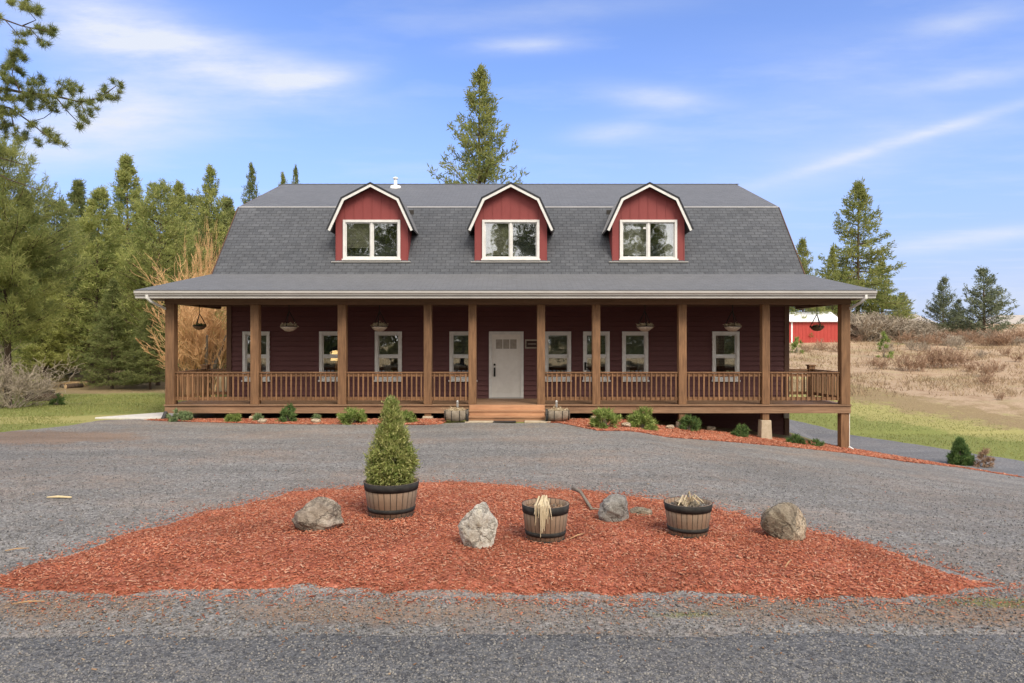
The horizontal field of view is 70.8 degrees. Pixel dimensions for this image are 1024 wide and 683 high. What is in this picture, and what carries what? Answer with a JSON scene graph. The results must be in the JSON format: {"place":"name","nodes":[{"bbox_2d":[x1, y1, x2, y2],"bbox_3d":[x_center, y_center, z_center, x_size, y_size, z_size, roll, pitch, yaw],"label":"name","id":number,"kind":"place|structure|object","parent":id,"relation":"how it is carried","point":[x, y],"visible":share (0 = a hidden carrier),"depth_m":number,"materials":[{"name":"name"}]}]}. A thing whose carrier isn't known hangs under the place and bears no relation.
{"place":"outdoors","nodes":[
{"label":"outdoors","id":0,"kind":"place"},
{"bbox_2d":[0,394,226,431],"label":"grass","id":1,"kind":"structure","parent":0,"point":[99,397],"depth_m":25.20,"materials":[{"name":"plant"}]},
{"bbox_2d":[95,412,173,418],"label":"path","id":2,"kind":"structure","parent":0,"point":[148,416],"depth_m":21.98,"materials":[{"name":"concrete"}]},
{"bbox_2d":[0,419,1023,682],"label":"gravel driveway","id":3,"kind":"structure","parent":0,"point":[488,435],"depth_m":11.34,"materials":[{"name":"gravel"}]},
{"bbox_2d":[0,469,1023,633],"bbox_3d":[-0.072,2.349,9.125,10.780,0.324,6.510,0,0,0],"label":"mulch bed","id":4,"kind":"object","parent":3,"relation":"on","point":[407,586],"visible":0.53,"depth_m":7.29,"materials":[{"name":"wood"}]},
{"bbox_2d":[292,497,343,531],"bbox_3d":[-2.298,2.076,8.530,0.600,0.470,0.460,0,0,-17],"label":"boulder","id":5,"kind":"object","parent":4,"relation":"on","point":[318,513],"visible":0.85,"depth_m":8.39,"materials":[{"name":"beige stone"}]},
{"bbox_2d":[363,477,418,519],"bbox_3d":[-1.533,1.989,9.160,0.702,0.442,0.702,0,0,0],"label":"barrel planter","id":6,"kind":"object","parent":4,"relation":"on","point":[391,502],"visible":0.77,"depth_m":8.89,"materials":[{"name":"brown wood"}]},
{"bbox_2d":[362,394,420,485],"bbox_3d":[-1.523,1.257,9.164,0.786,1.206,0.758,0,0,0],"label":"potted conifer","id":7,"kind":"object","parent":6,"relation":"on","point":[391,437],"visible":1,"depth_m":9.03,"materials":[{"name":"green plant"}]},
{"bbox_2d":[458,502,497,548],"bbox_3d":[-0.369,2.041,7.834,0.378,0.624,0.353,0,0,-40],"label":"boulder","id":8,"kind":"object","parent":4,"relation":"on","point":[477,525],"visible":0.91,"depth_m":7.71,"materials":[{"name":"stone"}]},
{"bbox_2d":[522,498,569,543],"bbox_3d":[0.375,2.009,8.060,0.536,0.402,0.536,0,0,-17],"label":"barrel planter","id":9,"kind":"object","parent":4,"relation":"on","point":[555,528],"visible":0.77,"depth_m":7.87,"materials":[{"name":"brown wood"}]},
{"bbox_2d":[534,495,551,537],"bbox_3d":[0.337,1.905,7.941,0.196,0.426,0.344,0,0,0],"label":"dried plant","id":10,"kind":"object","parent":9,"relation":"on","point":[543,505],"visible":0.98,"depth_m":7.79,"materials":[{"name":"plant"}]},
{"bbox_2d":[571,486,598,509],"bbox_3d":[0.994,2.145,9.876,0.176,0.105,1.115,0,0,-13],"label":"driftwood","id":11,"kind":"object","parent":4,"relation":"on","point":[573,488],"visible":0.84,"depth_m":9.97,"materials":[{"name":"grey wood"}]},
{"bbox_2d":[598,494,628,521],"bbox_3d":[1.254,2.095,8.896,0.404,0.420,0.369,0,0,-1],"label":"boulder","id":12,"kind":"object","parent":4,"relation":"on","point":[613,508],"visible":0.84,"depth_m":8.76,"materials":[{"name":"grey stone"}]},
{"bbox_2d":[629,507,651,515],"bbox_3d":[1.643,2.191,9.240,0.300,0.150,0.240,0,0,-6],"label":"boulder","id":13,"kind":"object","parent":4,"relation":"on","point":[640,510],"visible":0.63,"depth_m":9.16,"materials":[{"name":"beige stone"}]},
{"bbox_2d":[664,497,712,538],"bbox_3d":[2.019,2.024,8.260,0.548,0.372,0.548,0,0,44],"label":"barrel planter","id":14,"kind":"object","parent":4,"relation":"on","point":[690,522],"visible":0.84,"depth_m":8.06,"materials":[{"name":"brown wood"}]},
{"bbox_2d":[678,491,703,506],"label":"dried plant","id":15,"kind":"object","parent":14,"relation":"in","point":[691,497],"visible":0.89,"depth_m":8.22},
{"bbox_2d":[760,502,806,540],"bbox_3d":[3.105,2.084,8.229,0.500,0.520,0.420,9,4,23],"label":"boulder","id":16,"kind":"object","parent":4,"relation":"on","point":[784,520],"visible":0.91,"depth_m":8.09,"materials":[{"name":"beige stone"}]},
{"bbox_2d":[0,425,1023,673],"bbox_3d":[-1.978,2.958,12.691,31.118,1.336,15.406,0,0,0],"label":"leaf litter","id":17,"kind":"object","parent":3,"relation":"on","point":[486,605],"visible":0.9,"depth_m":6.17,"materials":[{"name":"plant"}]},
{"bbox_2d":[0,632,1023,682],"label":"road","id":18,"kind":"structure","parent":0,"point":[801,645],"depth_m":5.25,"materials":[{"name":"gravel"}]},
{"bbox_2d":[0,323,1023,460],"bbox_3d":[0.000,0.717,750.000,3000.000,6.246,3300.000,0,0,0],"label":"ground","id":19,"kind":"structure","parent":0,"point":[1007,413],"depth_m":33.54,"materials":[{"name":"plant"}]},
{"bbox_2d":[0,317,33,376],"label":"conifer tree","id":20,"kind":"object","parent":19,"relation":"on","point":[12,349],"visible":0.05,"depth_m":36.78,"materials":[{"name":"green plant"}]},
{"bbox_2d":[0,336,83,407],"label":"bare shrub","id":21,"kind":"object","parent":19,"relation":"on","point":[5,382],"visible":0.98,"depth_m":25.48,"materials":[{"name":"plant"}]},
{"bbox_2d":[0,265,88,383],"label":"conifer tree","id":22,"kind":"object","parent":19,"relation":"on","point":[36,347],"visible":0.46,"depth_m":35.64,"materials":[{"name":"green plant"}]},
{"bbox_2d":[25,393,63,400],"bbox_3d":[-18.409,2.195,28.334,1.312,0.358,0.368,0,0,-6],"label":"log","id":23,"kind":"object","parent":19,"relation":"on","point":[45,395],"visible":0.2,"depth_m":28.20,"materials":[{"name":"brown wood"}]},
{"bbox_2d":[0,136,94,404],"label":"conifer tree","id":24,"kind":"object","parent":19,"relation":"on","point":[31,247],"visible":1,"depth_m":25.70,"materials":[{"name":"green plant"}]},
{"bbox_2d":[1,198,93,377],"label":"conifer tree","id":25,"kind":"object","parent":19,"relation":"on","point":[53,221],"visible":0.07,"depth_m":41.60,"materials":[{"name":"green plant"}]},
{"bbox_2d":[49,392,65,405],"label":"shrub","id":26,"kind":"object","parent":19,"relation":"on","point":[60,399],"visible":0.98,"depth_m":26.51,"materials":[{"name":"green plant"}]},
{"bbox_2d":[0,0,125,189],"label":"overhanging pine","id":27,"kind":"object","parent":19,"relation":"on","point":[31,95],"visible":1,"depth_m":11.91,"materials":[{"name":"green plant"}]},
{"bbox_2d":[57,178,107,358],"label":"conifer tree","id":28,"kind":"object","parent":19,"relation":"on","point":[77,198],"visible":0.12,"depth_m":54.82,"materials":[{"name":"green plant"}]},
{"bbox_2d":[11,185,155,383],"bbox_3d":[-22.206,-2.902,37.987,7.087,10.825,6.924,0,0,45],"label":"conifer tree","id":29,"kind":"object","parent":19,"relation":"on","point":[100,195],"visible":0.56,"depth_m":37.38,"materials":[{"name":"green plant"}]},
{"bbox_2d":[73,278,152,388],"bbox_3d":[-19.195,-0.329,34.843,3.555,5.574,3.526,0,0,-22],"label":"conifer tree","id":30,"kind":"object","parent":19,"relation":"on","point":[102,327],"visible":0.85,"depth_m":34.72,"materials":[{"name":"green plant"}]},
{"bbox_2d":[68,152,179,378],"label":"conifer tree","id":31,"kind":"object","parent":19,"relation":"on","point":[125,173],"visible":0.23,"depth_m":40.67,"materials":[{"name":"green plant"}]},
{"bbox_2d":[112,300,183,389],"bbox_3d":[-17.407,0.172,34.433,3.236,4.530,3.161,0,0,1],"label":"conifer tree","id":32,"kind":"object","parent":19,"relation":"on","point":[148,366],"visible":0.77,"depth_m":34.18,"materials":[{"name":"green plant"}]},
{"bbox_2d":[90,178,215,385],"bbox_3d":[-18.218,-2.945,37.055,5.640,10.897,5.837,0,0,26],"label":"conifer tree","id":33,"kind":"object","parent":19,"relation":"on","point":[160,191],"visible":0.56,"depth_m":36.39,"materials":[{"name":"green plant"}]},
{"bbox_2d":[130,253,226,396],"bbox_3d":[-12.918,-0.554,30.076,4.186,6.057,5.064,0,0,38],"label":"bare willow","id":34,"kind":"object","parent":19,"relation":"on","point":[206,349],"visible":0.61,"depth_m":29.79,"materials":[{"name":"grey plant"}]},
{"bbox_2d":[132,179,226,370],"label":"conifer tree","id":35,"kind":"object","parent":19,"relation":"on","point":[178,187],"visible":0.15,"depth_m":44.64,"materials":[{"name":"green plant"}]},
{"bbox_2d":[160,192,218,265],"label":"conifer tree","id":36,"kind":"object","parent":19,"relation":"on","point":[191,199],"visible":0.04,"depth_m":57.55,"materials":[{"name":"green plant"}]},
{"bbox_2d":[154,164,234,335],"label":"conifer tree","id":37,"kind":"object","parent":19,"relation":"on","point":[210,193],"visible":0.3,"depth_m":47.59,"materials":[{"name":"green plant"}]},
{"bbox_2d":[178,221,222,366],"bbox_3d":[-14.820,-1.773,34.075,2.064,8.400,1.753,0,0,0],"label":"bare willow","id":38,"kind":"object","parent":19,"relation":"on","point":[207,266],"visible":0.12,"depth_m":34.09,"materials":[{"name":"brown plant"}]},
{"bbox_2d":[198,195,236,367],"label":"conifer tree","id":39,"kind":"object","parent":19,"relation":"on","point":[228,204],"visible":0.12,"depth_m":51.62,"materials":[{"name":"green plant"}]},
{"bbox_2d":[237,162,260,207],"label":"conifer tree","id":40,"kind":"object","parent":19,"relation":"on","point":[250,185],"visible":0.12,"depth_m":59.74,"materials":[{"name":"green plant"}]},
{"bbox_2d":[153,419,446,424],"bbox_3d":[-6.405,2.375,20.830,9.810,0.130,2.520,0,0,0],"label":"mulch border","id":41,"kind":"object","parent":19,"relation":"on","point":[309,424],"visible":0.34,"depth_m":20.44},
{"bbox_2d":[165,408,193,421],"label":"shrub","id":42,"kind":"object","parent":41,"relation":"on","point":[184,414],"visible":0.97,"depth_m":21.01,"materials":[{"name":"green plant"}]},
{"bbox_2d":[224,413,241,421],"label":"shrub","id":43,"kind":"object","parent":41,"relation":"on","point":[232,417],"visible":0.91,"depth_m":20.68,"materials":[{"name":"green plant"}]},
{"bbox_2d":[275,403,297,421],"bbox_3d":[-6.529,2.087,20.816,0.734,0.732,0.748,0,0,0],"label":"shrub","id":44,"kind":"object","parent":41,"relation":"on","point":[287,412],"visible":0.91,"depth_m":20.77,"materials":[{"name":"green plant"}]},
{"bbox_2d":[336,406,369,424],"bbox_3d":[-4.510,2.120,20.390,0.872,0.638,0.954,0,0,42],"label":"shrub","id":45,"kind":"object","parent":41,"relation":"on","point":[348,416],"visible":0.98,"depth_m":20.21,"materials":[{"name":"green plant"}]},
{"bbox_2d":[401,410,418,422],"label":"shrub","id":46,"kind":"object","parent":41,"relation":"on","point":[408,417],"visible":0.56,"depth_m":20.55,"materials":[{"name":"green plant"}]},
{"bbox_2d":[427,63,529,183],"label":"conifer tree","id":47,"kind":"object","parent":19,"relation":"on","point":[479,172],"visible":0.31,"depth_m":51.21,"materials":[{"name":"green plant"}]},
{"bbox_2d":[134,177,876,448],"bbox_3d":[-0.190,-1.528,29.857,21.580,10.936,18.414,0,0,0],"label":"farmhouse","id":48,"kind":"object","parent":19,"relation":"on","point":[524,303],"visible":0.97,"depth_m":23.99,"materials":[{"name":"red"}]},
{"bbox_2d":[192,305,206,329],"bbox_3d":[-10.156,-0.832,23.402,0.444,0.916,0.444,0,0,18],"label":"hanging basket","id":49,"kind":"object","parent":48,"relation":"hanging from","point":[199,326],"visible":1,"depth_m":23.31,"materials":[{"name":"wicker"}]},
{"bbox_2d":[241,331,269,381],"bbox_3d":[-8.517,0.502,24.047,0.960,1.670,0.274,0,0,0],"label":"window","id":50,"kind":"structure","parent":48,"relation":"in","point":[265,355],"depth_m":23.95,"materials":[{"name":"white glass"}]},
{"bbox_2d":[280,311,298,331],"bbox_3d":[-6.996,-0.800,22.611,0.549,0.980,0.580,0,0,29],"label":"hanging basket","id":51,"kind":"object","parent":48,"relation":"hanging from","point":[289,326],"visible":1,"depth_m":22.47,"materials":[{"name":"wicker"}]},
{"bbox_2d":[318,331,337,381],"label":"window","id":52,"kind":"structure","parent":48,"relation":"in","point":[321,333],"depth_m":23.94,"materials":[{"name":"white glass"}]},
{"bbox_2d":[342,220,400,259],"bbox_3d":[-4.765,-3.440,24.487,2.004,1.379,0.215,0,0,0],"label":"dormer window","id":53,"kind":"structure","parent":48,"relation":"in","point":[348,236],"depth_m":24.47,"materials":[{"name":"white glass"}]},
{"bbox_2d":[370,305,388,331],"bbox_3d":[-4.146,-0.800,22.605,0.607,0.980,0.595,0,0,0],"label":"hanging basket","id":54,"kind":"object","parent":48,"relation":"hanging from","point":[378,326],"visible":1,"depth_m":22.47,"materials":[{"name":"wicker"}]},
{"bbox_2d":[374,331,401,381],"bbox_3d":[-4.117,0.502,24.047,0.960,1.670,0.274,0,0,0],"label":"window","id":55,"kind":"structure","parent":48,"relation":"in","point":[386,355],"depth_m":24.00,"materials":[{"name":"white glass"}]},
{"bbox_2d":[444,406,468,420],"bbox_3d":[-1.633,2.073,20.756,0.826,0.488,0.437,0,0,0],"label":"barrel planter","id":56,"kind":"object","parent":48,"relation":"on","point":[454,414],"visible":1,"depth_m":20.60,"materials":[{"name":"brown wood"}]},
{"bbox_2d":[448,331,467,381],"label":"window","id":57,"kind":"structure","parent":48,"relation":"in","point":[454,355],"depth_m":24.00,"materials":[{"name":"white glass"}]},
{"bbox_2d":[489,331,523,397],"bbox_3d":[-0.192,0.778,23.975,1.150,2.223,0.150,0,0,0],"label":"door","id":58,"kind":"structure","parent":48,"relation":"in","point":[506,348],"depth_m":24.01,"materials":[{"name":"paint"}]},
{"bbox_2d":[481,220,539,259],"bbox_3d":[-0.041,-3.440,24.498,2.004,1.379,0.236,0,0,0],"label":"dormer window","id":59,"kind":"structure","parent":48,"relation":"in","point":[489,236],"depth_m":24.47,"materials":[{"name":"white glass"}]},
{"bbox_2d":[545,407,569,420],"bbox_3d":[1.281,2.065,20.750,0.779,0.504,0.424,0,0,0],"label":"barrel planter","id":60,"kind":"object","parent":48,"relation":"on","point":[560,414],"visible":1,"depth_m":20.60,"materials":[{"name":"beige wood"}]},
{"bbox_2d":[545,331,570,381],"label":"window","id":61,"kind":"structure","parent":48,"relation":"in","point":[548,334],"depth_m":23.98,"materials":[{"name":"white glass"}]},
{"bbox_2d":[582,331,610,381],"bbox_3d":[2.808,0.502,23.992,0.943,1.670,0.277,0,0,0],"label":"window","id":62,"kind":"structure","parent":48,"relation":"in","point":[606,334],"depth_m":23.94,"materials":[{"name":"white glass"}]},
{"bbox_2d":[622,331,648,381],"bbox_3d":[4.100,0.502,24.047,0.927,1.670,0.274,0,0,0],"label":"window","id":63,"kind":"structure","parent":48,"relation":"in","point":[642,355],"depth_m":24.00,"materials":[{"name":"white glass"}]},
{"bbox_2d":[636,311,653,331],"bbox_3d":[4.180,-0.800,22.625,0.588,0.980,0.602,0,0,0],"label":"hanging basket","id":64,"kind":"object","parent":48,"relation":"hanging from","point":[645,327],"visible":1,"depth_m":22.48,"materials":[{"name":"wicker"}]},
{"bbox_2d":[619,220,677,259],"bbox_3d":[4.632,-3.440,24.498,2.004,1.379,0.236,0,0,0],"label":"dormer window","id":65,"kind":"structure","parent":48,"relation":"in","point":[670,225],"depth_m":24.57,"materials":[{"name":"white glass"}]},
{"bbox_2d":[712,331,740,381],"bbox_3d":[7.117,0.502,24.020,0.960,1.670,0.220,0,0,0],"label":"window","id":66,"kind":"structure","parent":48,"relation":"in","point":[715,334],"depth_m":24.00,"materials":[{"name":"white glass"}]},
{"bbox_2d":[723,305,740,331],"bbox_3d":[6.906,-0.800,22.614,0.615,0.980,0.573,0,0,0],"label":"hanging basket","id":67,"kind":"object","parent":48,"relation":"hanging from","point":[732,327],"visible":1,"depth_m":22.48,"materials":[{"name":"wicker"}]},
{"bbox_2d":[810,314,824,330],"bbox_3d":[9.917,-0.812,23.404,0.472,0.955,0.518,0,0,0],"label":"hanging basket","id":68,"kind":"object","parent":48,"relation":"hanging from","point":[816,327],"visible":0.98,"depth_m":23.30,"materials":[{"name":"wicker"}]},
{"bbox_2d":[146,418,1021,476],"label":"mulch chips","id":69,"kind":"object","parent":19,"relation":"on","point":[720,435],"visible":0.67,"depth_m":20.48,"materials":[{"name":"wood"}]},
{"bbox_2d":[551,420,1023,477],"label":"mulch border","id":70,"kind":"object","parent":19,"relation":"on","point":[725,441],"visible":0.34,"depth_m":19.85,"materials":[{"name":"wood"}]},
{"bbox_2d":[588,406,621,428],"bbox_3d":[2.508,2.092,19.442,1.083,0.733,0.958,0,0,0],"label":"shrub","id":71,"kind":"object","parent":70,"relation":"on","point":[605,414],"visible":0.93,"depth_m":19.35,"materials":[{"name":"green plant"}]},
{"bbox_2d":[626,406,659,429],"bbox_3d":[3.623,2.134,19.886,1.047,0.805,1.114,0,0,0],"label":"shrub","id":72,"kind":"object","parent":70,"relation":"on","point":[638,418],"visible":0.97,"depth_m":19.79,"materials":[{"name":"green plant"}]},
{"bbox_2d":[677,414,701,430],"bbox_3d":[5.286,2.438,21.371,0.764,0.671,0.717,0,0,0],"label":"shrub","id":73,"kind":"object","parent":70,"relation":"on","point":[686,421],"visible":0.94,"depth_m":21.27,"materials":[{"name":"green plant"}]},
{"bbox_2d":[731,424,748,436],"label":"shrub","id":74,"kind":"object","parent":70,"relation":"on","point":[743,430],"visible":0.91,"depth_m":21.29,"materials":[{"name":"green plant"}]},
{"bbox_2d":[785,433,805,443],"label":"shrub","id":75,"kind":"object","parent":70,"relation":"on","point":[795,438],"visible":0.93,"depth_m":21.25,"materials":[{"name":"green plant"}]},
{"bbox_2d":[789,336,803,352],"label":"sapling","id":76,"kind":"object","parent":19,"relation":"on","point":[796,341],"visible":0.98,"depth_m":53.28,"materials":[{"name":"green plant"}]},
{"bbox_2d":[789,237,832,337],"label":"conifer tree","id":77,"kind":"object","parent":19,"relation":"on","point":[802,251],"visible":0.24,"depth_m":61.67,"materials":[{"name":"green plant"}]},
{"bbox_2d":[789,312,837,342],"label":"red shed","id":78,"kind":"structure","parent":19,"relation":"on","point":[800,327],"depth_m":60.00,"materials":[{"name":"wood"}]},
{"bbox_2d":[816,246,851,315],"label":"conifer tree","id":79,"kind":"object","parent":19,"relation":"on","point":[831,264],"visible":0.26,"depth_m":65.81,"materials":[{"name":"green plant"}]},
{"bbox_2d":[804,176,914,319],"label":"conifer tree","id":80,"kind":"object","parent":19,"relation":"on","point":[859,191],"visible":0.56,"depth_m":67.21,"materials":[{"name":"green plant"}]},
{"bbox_2d":[836,312,898,340],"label":"thicket shrub","id":81,"kind":"object","parent":19,"relation":"on","point":[865,317],"visible":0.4,"depth_m":60.87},
{"bbox_2d":[850,316,886,341],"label":"thicket shrub","id":82,"kind":"object","parent":19,"relation":"on","point":[870,332],"visible":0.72,"depth_m":60.54,"materials":[{"name":"plant"}]},
{"bbox_2d":[850,311,906,341],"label":"thicket shrub","id":83,"kind":"object","parent":19,"relation":"on","point":[868,325],"visible":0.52,"depth_m":60.49,"materials":[{"name":"plant"}]},
{"bbox_2d":[854,261,915,319],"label":"conifer tree","id":84,"kind":"object","parent":19,"relation":"on","point":[892,286],"visible":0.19,"depth_m":73.22,"materials":[{"name":"green plant"}]},
{"bbox_2d":[875,331,894,357],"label":"sapling","id":85,"kind":"object","parent":19,"relation":"on","point":[882,341],"visible":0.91,"depth_m":51.19,"materials":[{"name":"green plant"}]},
{"bbox_2d":[868,315,916,340],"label":"thicket shrub","id":86,"kind":"object","parent":19,"relation":"on","point":[892,334],"visible":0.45,"depth_m":61.05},
{"bbox_2d":[889,330,914,343],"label":"hill shrub","id":87,"kind":"object","parent":19,"relation":"on","point":[902,338],"visible":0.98,"depth_m":59.46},
{"bbox_2d":[891,292,919,319],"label":"conifer tree","id":88,"kind":"object","parent":19,"relation":"on","point":[905,299],"visible":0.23,"depth_m":79.65,"materials":[{"name":"green plant"}]},
{"bbox_2d":[789,323,1023,396],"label":"dry grass","id":89,"kind":"structure","parent":19,"relation":"on","point":[954,379],"depth_m":43.79,"materials":[{"name":"plant"}]},
{"bbox_2d":[885,325,927,340],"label":"thicket shrub","id":90,"kind":"object","parent":19,"relation":"on","point":[901,331],"visible":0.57,"depth_m":60.88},
{"bbox_2d":[890,351,928,371],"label":"hill shrub","id":91,"kind":"object","parent":19,"relation":"on","point":[908,363],"visible":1,"depth_m":45.27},
{"bbox_2d":[906,352,939,371],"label":"hill shrub","id":92,"kind":"object","parent":19,"relation":"on","point":[923,363],"visible":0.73,"depth_m":45.56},
{"bbox_2d":[910,344,947,368],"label":"hill shrub","id":93,"kind":"object","parent":19,"relation":"on","point":[933,360],"visible":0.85,"depth_m":46.66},
{"bbox_2d":[919,331,949,344],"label":"hill shrub","id":94,"kind":"object","parent":19,"relation":"on","point":[931,338],"visible":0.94,"depth_m":57.85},
{"bbox_2d":[922,345,961,368],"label":"hill shrub","id":95,"kind":"object","parent":19,"relation":"on","point":[942,360],"visible":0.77,"depth_m":46.57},
{"bbox_2d":[921,275,967,333],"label":"conifer tree","id":96,"kind":"object","parent":19,"relation":"on","point":[941,302],"visible":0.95,"depth_m":63.64,"materials":[{"name":"green plant"}]},
{"bbox_2d":[933,344,971,367],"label":"hill shrub","id":97,"kind":"object","parent":19,"relation":"on","point":[958,359],"visible":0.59,"depth_m":46.92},
{"bbox_2d":[945,298,972,332],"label":"conifer tree","id":98,"kind":"object","parent":19,"relation":"on","point":[958,301],"visible":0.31,"depth_m":65.85,"materials":[{"name":"green plant"}]},
{"bbox_2d":[946,336,972,349],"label":"hill shrub","id":99,"kind":"object","parent":19,"relation":"on","point":[957,343],"visible":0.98,"depth_m":55.45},
{"bbox_2d":[945,436,975,465],"bbox_3d":[13.948,3.432,22.362,0.920,1.032,0.904,0,0,0],"label":"shrub","id":100,"kind":"object","parent":19,"relation":"on","point":[964,457],"visible":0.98,"depth_m":22.24,"materials":[{"name":"green plant"}]},
{"bbox_2d":[969,333,996,345],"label":"hill shrub","id":101,"kind":"object","parent":19,"relation":"on","point":[981,339],"visible":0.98,"depth_m":58.39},
{"bbox_2d":[972,447,995,467],"bbox_3d":[14.331,3.532,21.857,0.645,0.826,0.624,0,0,33],"label":"shrub","id":102,"kind":"object","parent":19,"relation":"on","point":[985,459],"visible":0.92,"depth_m":21.80,"materials":[{"name":"brown plant"}]},
{"bbox_2d":[971,358,997,376],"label":"hill shrub","id":103,"kind":"object","parent":19,"relation":"on","point":[985,370],"visible":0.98,"depth_m":43.31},
{"bbox_2d":[952,266,1023,333],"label":"conifer tree","id":104,"kind":"object","parent":19,"relation":"on","point":[989,296],"visible":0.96,"depth_m":62.52,"materials":[{"name":"green plant"}]},
{"bbox_2d":[980,328,1014,345],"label":"hill shrub","id":105,"kind":"object","parent":19,"relation":"on","point":[999,337],"visible":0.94,"depth_m":57.69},
{"bbox_2d":[986,329,1021,345],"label":"hill shrub","id":106,"kind":"object","parent":19,"relation":"on","point":[1005,337],"visible":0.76,"depth_m":57.95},
{"bbox_2d":[985,315,1023,323],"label":"house","id":107,"kind":"structure","parent":19,"relation":"on","point":[1015,319],"depth_m":102.56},
{"bbox_2d":[0,0,1023,322],"label":"sky","id":108,"kind":"structure","parent":0,"point":[790,103],"materials":[{"name":"blue"}]},
{"bbox_2d":[789,419,1023,476],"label":"driveway","id":109,"kind":"structure","parent":0,"point":[934,454],"depth_m":25.64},
{"bbox_2d":[789,389,1023,459],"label":"grass","id":110,"kind":"structure","parent":0,"point":[984,441],"depth_m":29.62,"materials":[{"name":"plant"}]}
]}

